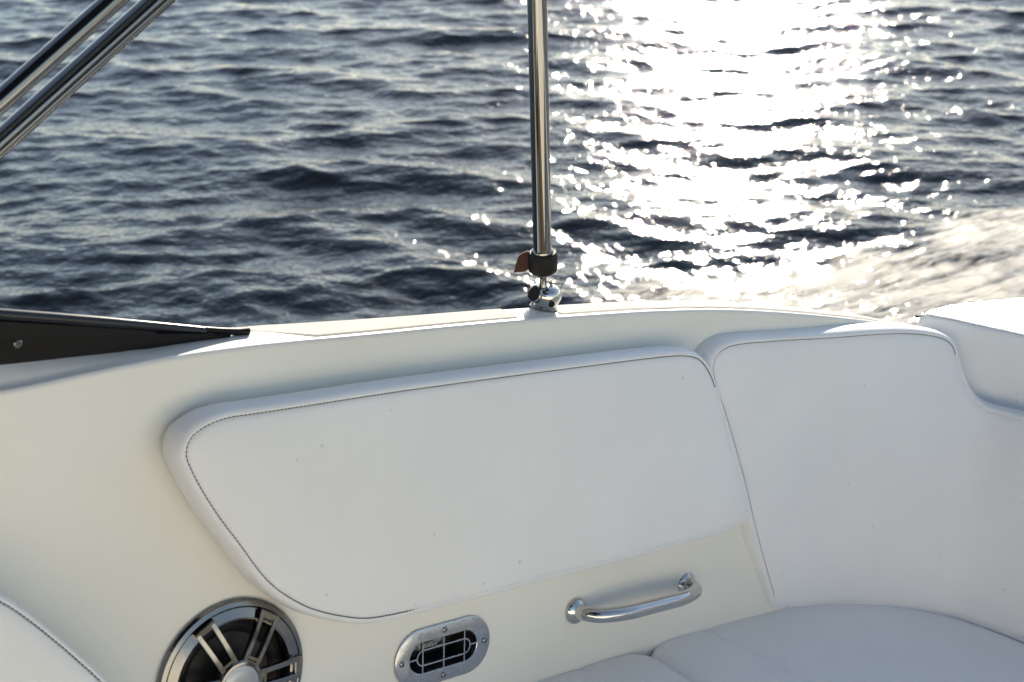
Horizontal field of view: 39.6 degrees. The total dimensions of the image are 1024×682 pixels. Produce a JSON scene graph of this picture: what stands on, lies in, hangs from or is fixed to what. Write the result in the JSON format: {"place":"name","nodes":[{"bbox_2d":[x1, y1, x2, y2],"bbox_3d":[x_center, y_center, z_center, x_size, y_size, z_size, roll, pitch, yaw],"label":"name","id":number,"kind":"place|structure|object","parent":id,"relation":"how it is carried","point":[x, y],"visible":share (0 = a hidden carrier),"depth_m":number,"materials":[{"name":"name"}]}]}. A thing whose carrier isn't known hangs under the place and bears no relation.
{"place":"outdoors","nodes":[
{"label":"outdoors","id":0,"kind":"place"},
{"bbox_2d":[0,0,1023,327],"bbox_3d":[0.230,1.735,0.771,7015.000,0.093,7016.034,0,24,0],"label":"water","id":1,"kind":"structure","parent":0,"point":[230,162],"depth_m":6.54,"materials":[{"name":"blue liquid"}]},
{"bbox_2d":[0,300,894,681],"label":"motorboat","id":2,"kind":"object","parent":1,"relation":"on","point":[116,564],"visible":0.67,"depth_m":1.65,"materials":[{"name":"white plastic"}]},
{"bbox_2d":[0,592,106,681],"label":"bolster cushion","id":3,"kind":"object","parent":2,"relation":"attached to","point":[33,648],"visible":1,"depth_m":1.42,"materials":[{"name":"white leather"}]},
{"bbox_2d":[0,308,250,364],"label":"windscreen frame","id":4,"kind":"object","parent":2,"relation":"attached to","point":[29,336],"visible":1,"depth_m":1.53,"materials":[{"name":"black plastic"}]},
{"bbox_2d":[0,0,129,116],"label":"canopy brace","id":5,"kind":"object","parent":4,"relation":"attached to","point":[52,54],"visible":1,"depth_m":1.40,"materials":[{"name":"silver metal"}]},
{"bbox_2d":[0,0,175,159],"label":"canopy brace","id":6,"kind":"object","parent":4,"relation":"attached to","point":[58,90],"visible":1,"depth_m":1.46,"materials":[{"name":"silver metal"}]},
{"bbox_2d":[157,598,302,681],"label":"loudspeaker","id":7,"kind":"object","parent":2,"relation":"attached to","point":[234,633],"visible":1,"depth_m":1.67,"materials":[{"name":"silver metal"}]},
{"bbox_2d":[394,615,489,681],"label":"vent cover","id":8,"kind":"object","parent":2,"relation":"attached to","point":[440,652],"visible":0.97,"depth_m":1.91,"materials":[{"name":"grey metal"}]},
{"bbox_2d":[162,346,749,623],"bbox_3d":[-0.011,0.183,1.899,0.933,0.459,0.105,-19,30,-36],"label":"backrest cushion","id":9,"kind":"object","parent":2,"relation":"attached to","point":[374,501],"visible":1,"depth_m":1.80,"materials":[{"name":"white leather"}]},
{"bbox_2d":[527,278,562,311],"bbox_3d":[0.046,-0.066,1.981,0.049,0.048,0.048,0,24,0],"label":"pole mount","id":10,"kind":"object","parent":2,"relation":"attached to","point":[548,299],"visible":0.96,"depth_m":1.97,"materials":[{"name":"silver metal"}]},
{"bbox_2d":[514,0,557,288],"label":"canopy pole","id":11,"kind":"object","parent":10,"relation":"attached to","point":[539,259],"visible":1,"depth_m":1.87,"materials":[{"name":"silver metal"}]},
{"bbox_2d":[539,654,691,681],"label":"seat cushion","id":12,"kind":"object","parent":2,"relation":"on","point":[634,668],"visible":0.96,"depth_m":2.08,"materials":[{"name":"white leather"}]},
{"bbox_2d":[566,572,701,623],"bbox_3d":[0.199,0.393,2.119,0.270,0.090,0.062,-19,30,-36],"label":"grab handle","id":13,"kind":"object","parent":2,"relation":"attached to","point":[578,610],"visible":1,"depth_m":2.06,"materials":[{"name":"silver metal"}]},
{"bbox_2d":[651,603,1023,681],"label":"seat cushion","id":14,"kind":"object","parent":2,"relation":"on","point":[839,642],"visible":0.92,"depth_m":2.25,"materials":[{"name":"white leather"}]},
{"bbox_2d":[695,322,1023,643],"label":"backrest cushion","id":15,"kind":"object","parent":2,"relation":"attached to","point":[881,463],"visible":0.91,"depth_m":2.38,"materials":[{"name":"white leather"}]},
{"bbox_2d":[915,297,1023,410],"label":"sun pad","id":16,"kind":"object","parent":2,"relation":"on","point":[986,337],"visible":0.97,"depth_m":2.48,"materials":[{"name":"white leather"}]}
]}

